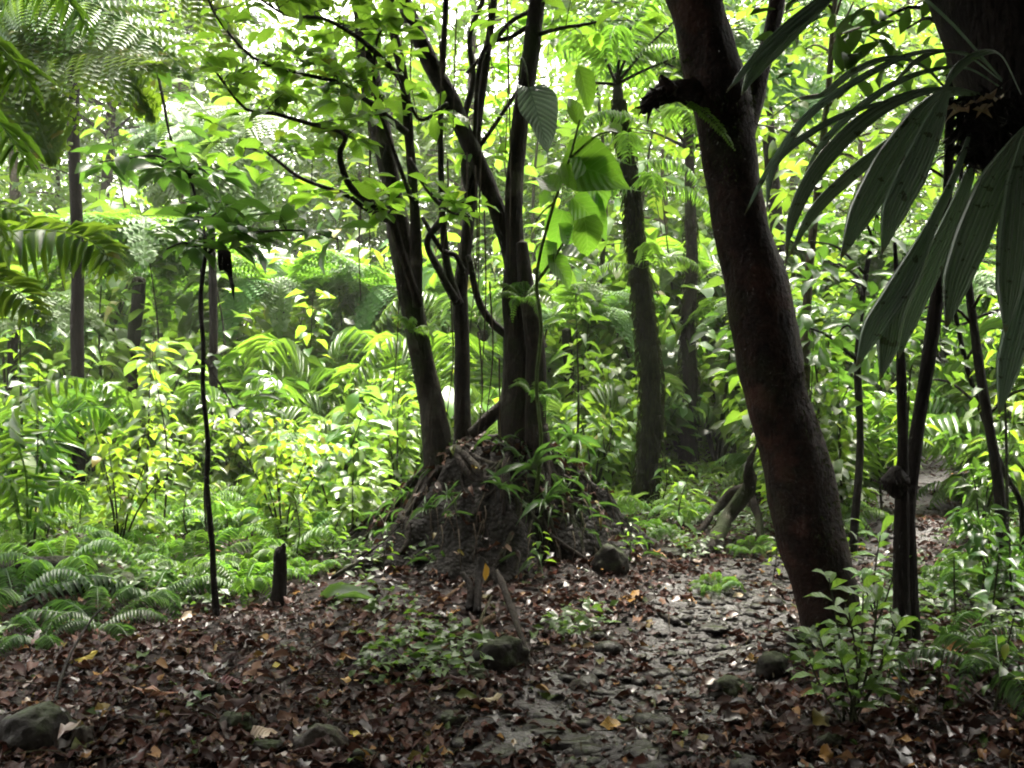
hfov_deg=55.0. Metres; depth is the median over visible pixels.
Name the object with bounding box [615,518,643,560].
herb
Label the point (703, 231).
shrub
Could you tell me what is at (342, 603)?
stick
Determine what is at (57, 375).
shrub
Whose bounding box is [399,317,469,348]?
shrub
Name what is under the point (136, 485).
shrub
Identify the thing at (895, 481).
fibre knot
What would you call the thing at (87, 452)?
leafy plant
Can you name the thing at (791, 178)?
tree
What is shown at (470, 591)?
stick
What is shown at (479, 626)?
stick
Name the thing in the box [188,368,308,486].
shrub
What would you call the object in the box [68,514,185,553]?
fern
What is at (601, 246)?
sapling
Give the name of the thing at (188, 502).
herb
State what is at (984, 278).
tree fern
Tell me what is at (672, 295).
shrub
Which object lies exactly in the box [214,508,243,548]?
herb
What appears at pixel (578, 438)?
strap plant
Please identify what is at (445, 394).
leafy plant
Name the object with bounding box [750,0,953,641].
slim tree
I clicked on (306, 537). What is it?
fern
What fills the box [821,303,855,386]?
sapling
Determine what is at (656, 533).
fern
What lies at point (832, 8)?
tree
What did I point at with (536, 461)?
strap plant
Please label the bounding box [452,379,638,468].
palm
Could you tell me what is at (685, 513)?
fern
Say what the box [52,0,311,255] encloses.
tree
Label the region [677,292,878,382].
tree fern
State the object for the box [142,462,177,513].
herb
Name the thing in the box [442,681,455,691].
rock
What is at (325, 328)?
shrub
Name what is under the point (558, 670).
rock
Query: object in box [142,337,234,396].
shrub
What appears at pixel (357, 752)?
rock
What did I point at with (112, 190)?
sapling
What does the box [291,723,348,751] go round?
rock
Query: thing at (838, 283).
shrub
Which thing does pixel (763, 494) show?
shrub
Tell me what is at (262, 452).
shrub
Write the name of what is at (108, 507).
herb
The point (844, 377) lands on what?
shrub
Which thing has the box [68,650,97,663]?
fallen leaf
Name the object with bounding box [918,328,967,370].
shrub
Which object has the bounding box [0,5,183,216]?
tree
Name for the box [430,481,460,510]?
strap plant
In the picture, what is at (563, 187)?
tree
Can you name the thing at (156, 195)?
tree fern
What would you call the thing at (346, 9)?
sky
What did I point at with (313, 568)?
fern
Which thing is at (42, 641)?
fern
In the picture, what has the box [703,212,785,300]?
shrub
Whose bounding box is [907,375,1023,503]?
palm
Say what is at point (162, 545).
fern
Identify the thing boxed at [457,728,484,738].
path stone
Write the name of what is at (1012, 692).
fern
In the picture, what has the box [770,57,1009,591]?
slim tree
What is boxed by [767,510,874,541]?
fern
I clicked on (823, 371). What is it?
sapling
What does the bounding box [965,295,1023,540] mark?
sapling
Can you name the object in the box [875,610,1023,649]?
fern
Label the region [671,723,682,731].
fallen leaf
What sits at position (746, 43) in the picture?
tree
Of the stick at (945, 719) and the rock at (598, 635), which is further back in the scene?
the rock at (598, 635)
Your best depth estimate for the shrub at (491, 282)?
16.84 m
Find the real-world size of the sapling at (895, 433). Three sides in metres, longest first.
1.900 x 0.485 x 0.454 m
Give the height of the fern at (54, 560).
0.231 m
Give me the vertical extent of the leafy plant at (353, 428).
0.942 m
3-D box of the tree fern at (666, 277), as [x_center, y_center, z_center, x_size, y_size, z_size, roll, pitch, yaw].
[2.626,-0.436,14.902,2.946,3.287,3.116,-1,2,-34]
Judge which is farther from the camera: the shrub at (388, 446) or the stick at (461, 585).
the shrub at (388, 446)
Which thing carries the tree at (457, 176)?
on the ground at (620, 630)
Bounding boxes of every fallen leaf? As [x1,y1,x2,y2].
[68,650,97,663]
[88,717,98,726]
[132,685,177,698]
[220,675,243,687]
[250,725,277,737]
[272,662,284,669]
[320,582,375,599]
[341,677,357,684]
[349,730,359,736]
[479,693,501,701]
[600,716,620,729]
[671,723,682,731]
[733,592,743,596]
[745,652,757,662]
[791,688,805,696]
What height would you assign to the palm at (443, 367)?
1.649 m
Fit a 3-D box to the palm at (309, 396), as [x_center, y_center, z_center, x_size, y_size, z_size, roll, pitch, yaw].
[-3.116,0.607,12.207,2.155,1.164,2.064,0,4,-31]
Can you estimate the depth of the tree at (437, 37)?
32.04 m
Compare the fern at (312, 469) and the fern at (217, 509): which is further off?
the fern at (312, 469)
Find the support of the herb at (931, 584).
on the ground at (620, 630)
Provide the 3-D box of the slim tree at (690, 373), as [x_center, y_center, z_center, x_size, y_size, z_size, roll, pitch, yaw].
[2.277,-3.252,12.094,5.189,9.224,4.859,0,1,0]
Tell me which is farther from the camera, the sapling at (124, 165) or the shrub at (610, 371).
the shrub at (610, 371)
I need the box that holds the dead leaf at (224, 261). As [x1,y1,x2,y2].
[218,250,234,298]
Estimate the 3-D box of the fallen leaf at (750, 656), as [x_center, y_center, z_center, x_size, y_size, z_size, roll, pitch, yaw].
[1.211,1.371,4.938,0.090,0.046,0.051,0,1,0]
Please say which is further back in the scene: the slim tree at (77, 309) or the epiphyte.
the slim tree at (77, 309)
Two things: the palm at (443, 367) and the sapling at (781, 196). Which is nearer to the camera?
the sapling at (781, 196)
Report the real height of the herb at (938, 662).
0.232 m
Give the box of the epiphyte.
[726,0,1023,414]
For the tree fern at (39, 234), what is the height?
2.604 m
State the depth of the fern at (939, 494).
9.62 m
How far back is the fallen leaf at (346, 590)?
5.94 m
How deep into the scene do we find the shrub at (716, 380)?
10.29 m
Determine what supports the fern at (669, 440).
on the ground at (620, 630)
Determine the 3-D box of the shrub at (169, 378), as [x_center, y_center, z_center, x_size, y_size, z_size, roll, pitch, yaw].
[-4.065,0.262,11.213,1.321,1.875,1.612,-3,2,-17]
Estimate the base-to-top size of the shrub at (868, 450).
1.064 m
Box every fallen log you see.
[697,484,763,539]
[705,443,756,556]
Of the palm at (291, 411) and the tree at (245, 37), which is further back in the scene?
the tree at (245, 37)
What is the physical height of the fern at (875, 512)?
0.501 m
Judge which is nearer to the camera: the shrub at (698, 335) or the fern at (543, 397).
the fern at (543, 397)
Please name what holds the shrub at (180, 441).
on the ground at (620, 630)
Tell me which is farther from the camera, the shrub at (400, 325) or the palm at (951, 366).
the shrub at (400, 325)
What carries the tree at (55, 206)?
on the ground at (620, 630)
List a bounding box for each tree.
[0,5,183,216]
[0,76,138,216]
[13,0,315,207]
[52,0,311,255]
[67,0,238,487]
[80,0,353,283]
[98,0,382,247]
[157,0,669,586]
[200,33,372,255]
[248,36,495,263]
[300,0,610,252]
[302,52,535,267]
[306,0,576,256]
[313,0,674,221]
[397,136,538,286]
[422,81,670,287]
[481,99,655,282]
[497,0,862,478]
[499,0,711,512]
[516,0,898,271]
[558,2,888,237]
[634,0,866,634]
[639,0,955,241]
[681,0,957,395]
[695,27,882,211]
[705,180,980,553]
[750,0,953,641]
[756,0,996,266]
[760,0,954,232]
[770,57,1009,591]
[780,0,955,215]
[822,244,1023,569]
[849,4,996,232]
[877,12,964,181]
[891,242,911,641]
[928,0,1023,166]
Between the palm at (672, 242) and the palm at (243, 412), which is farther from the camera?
the palm at (672, 242)
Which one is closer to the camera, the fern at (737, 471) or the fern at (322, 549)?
the fern at (322, 549)
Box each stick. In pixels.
[52,605,105,702]
[187,680,237,697]
[337,599,379,618]
[375,577,470,632]
[413,576,442,588]
[447,613,495,642]
[460,571,473,610]
[464,595,492,671]
[473,557,485,613]
[496,569,535,674]
[639,590,669,621]
[704,593,719,614]
[879,717,953,730]
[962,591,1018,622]
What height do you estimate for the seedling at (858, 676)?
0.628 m
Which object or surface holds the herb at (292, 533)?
on the ground at (620, 630)
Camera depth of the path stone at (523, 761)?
3.79 m
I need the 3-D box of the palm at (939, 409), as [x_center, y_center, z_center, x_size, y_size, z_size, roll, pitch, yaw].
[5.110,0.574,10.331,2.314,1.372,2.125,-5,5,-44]
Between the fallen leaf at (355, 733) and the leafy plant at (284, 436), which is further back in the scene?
the leafy plant at (284, 436)
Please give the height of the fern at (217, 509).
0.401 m
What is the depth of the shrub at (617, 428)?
10.33 m
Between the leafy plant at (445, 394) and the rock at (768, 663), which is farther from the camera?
the leafy plant at (445, 394)
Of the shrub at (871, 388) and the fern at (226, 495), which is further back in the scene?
the shrub at (871, 388)
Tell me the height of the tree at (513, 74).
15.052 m
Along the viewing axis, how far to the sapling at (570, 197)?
23.20 m
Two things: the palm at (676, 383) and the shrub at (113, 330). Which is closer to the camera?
the palm at (676, 383)
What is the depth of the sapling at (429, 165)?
19.78 m
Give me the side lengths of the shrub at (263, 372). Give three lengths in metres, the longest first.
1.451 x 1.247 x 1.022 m
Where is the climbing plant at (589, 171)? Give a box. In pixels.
[534,65,629,492]
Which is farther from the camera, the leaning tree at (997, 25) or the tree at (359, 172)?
the tree at (359, 172)
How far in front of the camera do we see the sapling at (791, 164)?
14.76 m
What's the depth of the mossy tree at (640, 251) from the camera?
9.58 m
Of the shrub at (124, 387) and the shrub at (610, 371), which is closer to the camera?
the shrub at (610, 371)
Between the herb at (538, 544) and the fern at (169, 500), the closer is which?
the herb at (538, 544)
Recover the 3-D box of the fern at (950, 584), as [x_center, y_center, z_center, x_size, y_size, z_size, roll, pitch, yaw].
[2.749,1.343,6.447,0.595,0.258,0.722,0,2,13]
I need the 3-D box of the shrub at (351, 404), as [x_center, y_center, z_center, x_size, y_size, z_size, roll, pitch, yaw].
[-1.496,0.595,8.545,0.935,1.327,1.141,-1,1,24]
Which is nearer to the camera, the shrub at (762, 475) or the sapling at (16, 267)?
the shrub at (762, 475)
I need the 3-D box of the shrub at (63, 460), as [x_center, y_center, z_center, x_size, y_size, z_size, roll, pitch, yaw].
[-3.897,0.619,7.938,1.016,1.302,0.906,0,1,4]
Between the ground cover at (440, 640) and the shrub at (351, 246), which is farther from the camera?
the shrub at (351, 246)
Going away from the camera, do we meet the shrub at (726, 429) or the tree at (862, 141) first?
the shrub at (726, 429)
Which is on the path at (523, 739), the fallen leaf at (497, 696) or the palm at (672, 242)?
the fallen leaf at (497, 696)
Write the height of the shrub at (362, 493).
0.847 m
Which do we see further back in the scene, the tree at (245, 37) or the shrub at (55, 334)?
the tree at (245, 37)
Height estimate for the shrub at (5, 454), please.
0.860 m
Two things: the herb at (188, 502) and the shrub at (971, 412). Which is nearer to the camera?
the herb at (188, 502)
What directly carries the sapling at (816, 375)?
on the ground at (620, 630)
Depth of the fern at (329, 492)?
9.38 m
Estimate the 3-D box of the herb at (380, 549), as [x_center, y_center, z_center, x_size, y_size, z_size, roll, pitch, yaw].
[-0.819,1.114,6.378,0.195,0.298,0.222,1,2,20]
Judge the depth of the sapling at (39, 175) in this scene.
20.35 m
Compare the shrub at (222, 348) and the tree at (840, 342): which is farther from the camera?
the shrub at (222, 348)
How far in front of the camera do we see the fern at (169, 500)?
9.11 m
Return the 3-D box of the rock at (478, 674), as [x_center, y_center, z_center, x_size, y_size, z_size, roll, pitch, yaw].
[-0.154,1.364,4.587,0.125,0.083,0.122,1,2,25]
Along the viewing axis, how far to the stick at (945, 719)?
3.80 m
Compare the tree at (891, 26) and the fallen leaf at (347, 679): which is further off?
the tree at (891, 26)
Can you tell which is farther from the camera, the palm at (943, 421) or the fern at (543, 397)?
the palm at (943, 421)
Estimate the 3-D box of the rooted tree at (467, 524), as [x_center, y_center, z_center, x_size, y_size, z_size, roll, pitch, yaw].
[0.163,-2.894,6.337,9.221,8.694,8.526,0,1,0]
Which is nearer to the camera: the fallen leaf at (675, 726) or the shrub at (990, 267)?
the fallen leaf at (675, 726)
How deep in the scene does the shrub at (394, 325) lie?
16.00 m
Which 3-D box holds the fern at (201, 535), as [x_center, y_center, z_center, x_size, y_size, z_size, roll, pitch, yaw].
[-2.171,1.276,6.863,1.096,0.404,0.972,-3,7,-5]
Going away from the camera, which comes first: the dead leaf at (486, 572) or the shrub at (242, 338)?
the dead leaf at (486, 572)
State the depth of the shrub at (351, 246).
15.76 m
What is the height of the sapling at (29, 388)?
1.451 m
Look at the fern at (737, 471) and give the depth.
10.55 m
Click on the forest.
(316, 214)
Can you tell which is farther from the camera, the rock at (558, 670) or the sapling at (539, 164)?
the sapling at (539, 164)
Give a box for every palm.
[0,0,96,259]
[0,321,175,378]
[0,342,124,395]
[0,376,130,534]
[0,377,138,481]
[139,400,290,480]
[146,371,327,449]
[179,389,337,464]
[218,324,396,410]
[260,386,421,477]
[294,358,449,425]
[336,330,558,459]
[351,348,502,391]
[387,380,483,462]
[419,397,564,464]
[438,341,587,400]
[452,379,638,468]
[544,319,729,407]
[549,372,726,455]
[580,235,870,439]
[757,390,952,496]
[896,377,1023,491]
[905,333,967,373]
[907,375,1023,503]
[922,418,1023,476]
[934,356,1023,425]
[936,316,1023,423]
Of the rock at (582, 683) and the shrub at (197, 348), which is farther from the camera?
the shrub at (197, 348)
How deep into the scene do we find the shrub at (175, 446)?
10.23 m
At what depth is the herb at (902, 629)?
4.30 m
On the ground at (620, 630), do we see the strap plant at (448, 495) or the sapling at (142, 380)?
the sapling at (142, 380)
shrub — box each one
[0,320,67,378]
[0,327,107,379]
[0,337,141,476]
[0,340,144,402]
[0,380,85,510]
[0,427,47,492]
[4,178,226,336]
[7,256,153,341]
[11,216,151,339]
[14,340,167,475]
[16,182,184,379]
[19,481,76,541]
[37,335,152,439]
[56,320,149,362]
[62,362,126,395]
[66,415,200,551]
[86,326,210,487]
[115,289,195,355]
[115,365,197,409]
[128,426,198,496]
[137,428,190,488]
[141,362,199,422]
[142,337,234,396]
[143,236,321,380]
[143,299,293,380]
[147,369,238,393]
[151,282,305,335]
[160,248,323,363]
[164,397,274,498]
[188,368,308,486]
[208,413,348,542]
[218,345,296,401]
[220,298,355,355]
[233,327,316,409]
[241,365,328,474]
[248,299,344,343]
[249,416,272,476]
[258,269,395,358]
[261,419,314,486]
[265,378,397,525]
[273,420,348,494]
[287,328,379,383]
[289,245,432,337]
[300,314,432,360]
[306,322,352,356]
[316,326,365,364]
[324,443,399,531]
[328,355,420,496]
[330,343,388,399]
[341,240,499,344]
[349,359,476,465]
[354,318,436,365]
[365,390,451,475]
[365,401,422,485]
[379,232,621,392]
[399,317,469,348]
[408,391,491,439]
[430,270,534,332]
[480,275,548,352]
[487,261,604,351]
[546,322,618,390]
[546,329,640,488]
[553,400,635,485]
[558,254,707,419]
[560,178,792,453]
[567,378,670,489]
[580,277,721,431]
[583,368,637,429]
[588,306,747,455]
[600,411,666,492]
[607,215,849,474]
[624,361,708,455]
[644,199,769,251]
[670,285,796,441]
[690,328,843,454]
[696,184,932,369]
[697,309,811,453]
[701,283,844,397]
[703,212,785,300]
[703,367,847,482]
[709,420,761,470]
[710,375,812,472]
[753,447,765,498]
[754,408,855,508]
[754,449,846,514]
[757,327,894,474]
[801,254,874,378]
[808,350,879,510]
[811,342,892,424]
[829,416,882,493]
[832,397,912,507]
[846,279,953,447]
[907,220,997,373]
[911,193,953,212]
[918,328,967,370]
[927,413,1023,518]
[941,311,1000,404]
[943,504,1023,600]
[951,357,1023,511]
[978,236,995,349]
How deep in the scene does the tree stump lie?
6.00 m
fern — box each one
[0,0,243,168]
[0,197,131,328]
[0,289,106,397]
[0,511,90,551]
[0,529,139,597]
[0,555,104,579]
[0,565,140,619]
[0,586,178,640]
[0,614,114,655]
[11,208,239,451]
[57,567,145,596]
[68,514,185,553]
[76,568,224,618]
[114,492,214,511]
[118,534,206,566]
[127,98,309,474]
[131,527,263,587]
[159,489,285,536]
[163,467,224,496]
[177,557,316,607]
[184,249,395,375]
[197,544,301,576]
[198,471,318,515]
[223,472,335,524]
[230,517,350,568]
[249,510,354,554]
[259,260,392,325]
[283,463,346,487]
[287,557,343,581]
[292,476,372,512]
[308,534,363,558]
[324,258,480,332]
[372,287,584,380]
[387,314,433,347]
[468,281,676,458]
[491,281,554,319]
[510,378,562,416]
[534,274,654,294]
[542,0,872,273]
[590,246,804,452]
[614,495,656,519]
[633,518,683,540]
[647,499,720,525]
[661,398,677,452]
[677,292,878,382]
[685,101,734,150]
[688,572,745,595]
[707,452,763,495]
[717,212,920,313]
[724,535,777,558]
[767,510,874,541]
[840,492,893,530]
[843,522,860,536]
[863,263,999,356]
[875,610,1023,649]
[882,632,1023,721]
[884,565,981,602]
[916,469,1023,518]
[918,549,1022,595]
[934,543,1023,570]
[942,234,995,365]
[946,518,1018,547]
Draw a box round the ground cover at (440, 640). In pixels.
[0,475,1023,684]
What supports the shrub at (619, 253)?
on the ground at (620, 630)
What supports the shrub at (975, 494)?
on the ground at (620, 630)
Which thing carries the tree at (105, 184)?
on the ground at (620, 630)
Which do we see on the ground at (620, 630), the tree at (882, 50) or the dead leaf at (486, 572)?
the tree at (882, 50)
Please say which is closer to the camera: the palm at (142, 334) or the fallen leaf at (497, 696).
the fallen leaf at (497, 696)
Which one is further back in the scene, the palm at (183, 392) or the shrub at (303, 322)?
the shrub at (303, 322)
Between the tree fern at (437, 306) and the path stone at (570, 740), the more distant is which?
the tree fern at (437, 306)
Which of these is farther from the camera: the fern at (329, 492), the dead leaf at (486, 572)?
the fern at (329, 492)
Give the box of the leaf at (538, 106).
[517,57,557,156]
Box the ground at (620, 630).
[0,424,1023,767]
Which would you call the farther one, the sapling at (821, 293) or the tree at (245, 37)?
the tree at (245, 37)
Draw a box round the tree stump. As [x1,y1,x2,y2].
[270,543,286,607]
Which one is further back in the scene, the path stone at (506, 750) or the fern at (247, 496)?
the fern at (247, 496)
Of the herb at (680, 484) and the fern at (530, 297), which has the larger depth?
the herb at (680, 484)
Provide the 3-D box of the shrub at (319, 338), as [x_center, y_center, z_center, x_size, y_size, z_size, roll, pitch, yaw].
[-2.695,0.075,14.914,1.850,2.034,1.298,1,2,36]
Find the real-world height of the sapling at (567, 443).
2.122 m
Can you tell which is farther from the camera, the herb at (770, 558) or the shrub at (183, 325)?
the shrub at (183, 325)
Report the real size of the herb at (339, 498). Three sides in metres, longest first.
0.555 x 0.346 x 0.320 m
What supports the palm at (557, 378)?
on the ground at (620, 630)
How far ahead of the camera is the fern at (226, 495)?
8.82 m
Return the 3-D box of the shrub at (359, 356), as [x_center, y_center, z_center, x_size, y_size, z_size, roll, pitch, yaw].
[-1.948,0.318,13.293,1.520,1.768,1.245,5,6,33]
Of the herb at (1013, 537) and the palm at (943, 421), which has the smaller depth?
the herb at (1013, 537)
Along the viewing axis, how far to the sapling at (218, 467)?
7.27 m
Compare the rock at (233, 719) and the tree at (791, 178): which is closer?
the rock at (233, 719)
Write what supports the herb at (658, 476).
on the ground at (620, 630)
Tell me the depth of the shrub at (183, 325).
15.59 m
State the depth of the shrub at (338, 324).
16.50 m
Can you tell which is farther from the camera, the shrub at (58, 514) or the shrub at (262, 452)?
the shrub at (262, 452)
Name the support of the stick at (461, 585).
on the ground at (620, 630)
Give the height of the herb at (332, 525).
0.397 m
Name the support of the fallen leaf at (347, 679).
on the ground at (620, 630)
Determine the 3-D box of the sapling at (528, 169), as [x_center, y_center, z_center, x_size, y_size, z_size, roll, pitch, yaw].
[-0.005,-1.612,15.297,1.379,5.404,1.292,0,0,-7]
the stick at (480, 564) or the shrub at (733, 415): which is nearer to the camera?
the stick at (480, 564)
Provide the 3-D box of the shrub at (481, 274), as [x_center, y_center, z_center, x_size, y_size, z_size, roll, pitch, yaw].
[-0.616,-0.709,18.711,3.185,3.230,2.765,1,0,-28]
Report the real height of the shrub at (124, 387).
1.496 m
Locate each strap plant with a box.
[406,494,436,524]
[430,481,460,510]
[480,468,523,504]
[491,442,570,481]
[516,478,564,524]
[545,415,600,458]
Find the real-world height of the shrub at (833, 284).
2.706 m
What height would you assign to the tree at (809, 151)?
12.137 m
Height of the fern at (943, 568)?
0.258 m
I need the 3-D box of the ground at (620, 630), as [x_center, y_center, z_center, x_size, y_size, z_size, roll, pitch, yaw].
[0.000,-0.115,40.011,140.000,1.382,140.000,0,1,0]
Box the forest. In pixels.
[0,0,994,393]
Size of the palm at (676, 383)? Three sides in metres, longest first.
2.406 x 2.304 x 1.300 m
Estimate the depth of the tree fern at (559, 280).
16.01 m
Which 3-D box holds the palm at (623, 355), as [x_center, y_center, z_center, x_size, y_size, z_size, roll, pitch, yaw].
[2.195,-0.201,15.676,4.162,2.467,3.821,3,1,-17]
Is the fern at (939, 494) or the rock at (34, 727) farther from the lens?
the fern at (939, 494)
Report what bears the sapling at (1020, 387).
on the ground at (620, 630)
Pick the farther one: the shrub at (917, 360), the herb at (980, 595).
the shrub at (917, 360)
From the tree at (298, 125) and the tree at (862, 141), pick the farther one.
the tree at (298, 125)
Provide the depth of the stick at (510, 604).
5.32 m
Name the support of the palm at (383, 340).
on the ground at (620, 630)
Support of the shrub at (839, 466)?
on the ground at (620, 630)
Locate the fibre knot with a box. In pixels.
[878,465,914,498]
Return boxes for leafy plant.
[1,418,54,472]
[2,452,41,473]
[60,437,104,469]
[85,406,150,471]
[257,426,335,471]
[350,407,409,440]
[383,385,500,441]
[731,419,745,444]
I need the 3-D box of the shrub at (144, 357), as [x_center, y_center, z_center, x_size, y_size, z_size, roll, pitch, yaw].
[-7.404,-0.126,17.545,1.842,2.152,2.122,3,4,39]
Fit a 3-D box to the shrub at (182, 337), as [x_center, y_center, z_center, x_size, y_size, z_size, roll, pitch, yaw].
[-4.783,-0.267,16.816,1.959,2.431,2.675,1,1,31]
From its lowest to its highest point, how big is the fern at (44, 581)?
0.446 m
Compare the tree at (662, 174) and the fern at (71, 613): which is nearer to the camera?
the fern at (71, 613)
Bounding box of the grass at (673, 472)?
[0,407,1018,534]
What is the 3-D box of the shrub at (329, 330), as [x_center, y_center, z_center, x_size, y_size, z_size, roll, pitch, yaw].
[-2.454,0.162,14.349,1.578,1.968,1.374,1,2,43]
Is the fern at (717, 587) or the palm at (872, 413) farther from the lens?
the palm at (872, 413)
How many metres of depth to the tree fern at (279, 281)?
13.75 m
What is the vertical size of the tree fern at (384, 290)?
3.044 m
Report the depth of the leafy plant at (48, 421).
10.38 m
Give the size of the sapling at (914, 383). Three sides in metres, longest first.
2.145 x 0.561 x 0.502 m
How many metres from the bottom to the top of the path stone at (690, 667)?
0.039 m
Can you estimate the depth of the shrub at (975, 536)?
5.96 m
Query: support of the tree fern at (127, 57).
on the ground at (620, 630)
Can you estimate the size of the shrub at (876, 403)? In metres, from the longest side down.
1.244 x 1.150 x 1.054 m
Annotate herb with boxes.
[65,470,102,536]
[93,462,145,525]
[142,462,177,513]
[166,486,202,537]
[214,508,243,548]
[274,500,312,557]
[317,507,361,558]
[324,476,355,519]
[373,531,404,576]
[526,531,555,572]
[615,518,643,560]
[648,458,680,505]
[663,474,699,534]
[760,536,782,580]
[844,518,865,560]
[869,638,909,701]
[873,606,925,675]
[916,645,965,706]
[918,581,941,622]
[932,553,984,623]
[952,529,1010,607]
[967,609,1023,711]
[968,551,1023,634]
[985,527,1023,609]
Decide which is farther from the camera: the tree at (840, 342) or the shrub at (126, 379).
the shrub at (126, 379)
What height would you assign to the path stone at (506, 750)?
0.048 m
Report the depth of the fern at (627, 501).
8.64 m
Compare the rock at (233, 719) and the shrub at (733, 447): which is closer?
the rock at (233, 719)
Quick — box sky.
[2,0,954,313]
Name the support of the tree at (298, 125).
on the ground at (620, 630)
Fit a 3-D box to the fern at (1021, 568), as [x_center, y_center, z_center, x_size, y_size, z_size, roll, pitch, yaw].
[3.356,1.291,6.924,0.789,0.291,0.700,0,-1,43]
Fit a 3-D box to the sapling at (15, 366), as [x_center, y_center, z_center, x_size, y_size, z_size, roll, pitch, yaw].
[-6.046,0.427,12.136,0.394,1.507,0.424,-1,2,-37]
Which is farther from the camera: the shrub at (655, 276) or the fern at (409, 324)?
the shrub at (655, 276)
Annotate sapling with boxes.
[0,170,68,283]
[0,209,37,396]
[0,276,50,443]
[5,358,36,397]
[14,359,59,544]
[70,70,253,542]
[80,105,178,377]
[84,231,129,443]
[116,340,181,530]
[122,219,193,384]
[131,354,191,532]
[149,177,374,619]
[166,78,235,363]
[179,226,252,393]
[183,404,231,549]
[222,307,264,366]
[252,185,298,258]
[285,289,337,456]
[312,188,367,316]
[344,0,446,262]
[375,252,402,349]
[418,106,472,264]
[468,108,550,331]
[471,224,502,281]
[481,32,578,285]
[527,166,573,289]
[531,189,582,362]
[542,0,665,369]
[543,288,610,468]
[563,300,608,466]
[566,189,619,266]
[595,68,684,259]
[756,122,815,210]
[759,159,808,276]
[769,189,818,306]
[792,281,853,459]
[797,233,849,373]
[810,308,850,375]
[812,258,852,377]
[812,273,868,387]
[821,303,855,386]
[862,345,908,510]
[879,304,941,469]
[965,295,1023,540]
[987,227,1023,421]
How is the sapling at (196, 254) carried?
on the ground at (620, 630)
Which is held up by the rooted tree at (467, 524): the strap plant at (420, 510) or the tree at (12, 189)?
the strap plant at (420, 510)
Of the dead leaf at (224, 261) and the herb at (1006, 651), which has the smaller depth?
the herb at (1006, 651)
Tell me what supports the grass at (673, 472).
on the ground at (620, 630)
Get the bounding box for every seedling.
[174,690,213,721]
[789,568,917,722]
[845,515,911,636]
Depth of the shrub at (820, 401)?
8.54 m
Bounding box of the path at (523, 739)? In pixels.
[418,444,968,767]
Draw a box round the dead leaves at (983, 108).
[945,89,1003,121]
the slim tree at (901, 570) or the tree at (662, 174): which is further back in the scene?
the tree at (662, 174)
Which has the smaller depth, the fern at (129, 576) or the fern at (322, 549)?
the fern at (129, 576)
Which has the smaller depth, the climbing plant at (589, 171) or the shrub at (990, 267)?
the climbing plant at (589, 171)
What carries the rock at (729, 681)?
on the path at (523, 739)
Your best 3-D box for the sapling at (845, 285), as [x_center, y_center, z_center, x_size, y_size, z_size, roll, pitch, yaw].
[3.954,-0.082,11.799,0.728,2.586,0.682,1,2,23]
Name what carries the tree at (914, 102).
on the ground at (620, 630)
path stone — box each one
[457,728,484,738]
[473,741,516,763]
[518,752,543,765]
[549,733,593,750]
[621,738,664,759]
[655,547,687,557]
[677,665,706,673]
[693,621,728,633]
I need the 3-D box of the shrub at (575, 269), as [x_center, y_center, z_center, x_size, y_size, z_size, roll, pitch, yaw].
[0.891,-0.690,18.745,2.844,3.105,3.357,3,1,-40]
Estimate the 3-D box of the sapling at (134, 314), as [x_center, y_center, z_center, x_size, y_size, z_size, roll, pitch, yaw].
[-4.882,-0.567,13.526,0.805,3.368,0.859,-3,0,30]
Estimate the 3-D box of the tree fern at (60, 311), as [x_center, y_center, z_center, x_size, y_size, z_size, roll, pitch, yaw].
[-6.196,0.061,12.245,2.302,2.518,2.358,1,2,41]
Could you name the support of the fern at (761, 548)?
on the ground at (620, 630)
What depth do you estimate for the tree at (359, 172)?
25.17 m
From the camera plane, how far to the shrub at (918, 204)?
22.15 m
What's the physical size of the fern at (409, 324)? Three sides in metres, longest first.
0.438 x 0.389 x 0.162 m
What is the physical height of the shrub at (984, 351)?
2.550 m
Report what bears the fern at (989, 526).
on the ground at (620, 630)
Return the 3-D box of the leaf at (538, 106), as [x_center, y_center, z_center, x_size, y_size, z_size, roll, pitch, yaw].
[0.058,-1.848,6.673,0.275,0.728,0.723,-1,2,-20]
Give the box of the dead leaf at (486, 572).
[483,563,488,580]
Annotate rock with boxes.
[0,700,77,754]
[70,725,93,746]
[218,711,258,735]
[251,739,283,754]
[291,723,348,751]
[350,747,376,761]
[438,710,466,725]
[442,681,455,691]
[468,668,491,682]
[472,632,529,672]
[548,669,562,673]
[568,679,591,693]
[588,631,607,641]
[591,543,629,575]
[655,649,677,656]
[707,675,752,697]
[755,651,789,680]
[786,631,816,651]
[814,732,845,751]

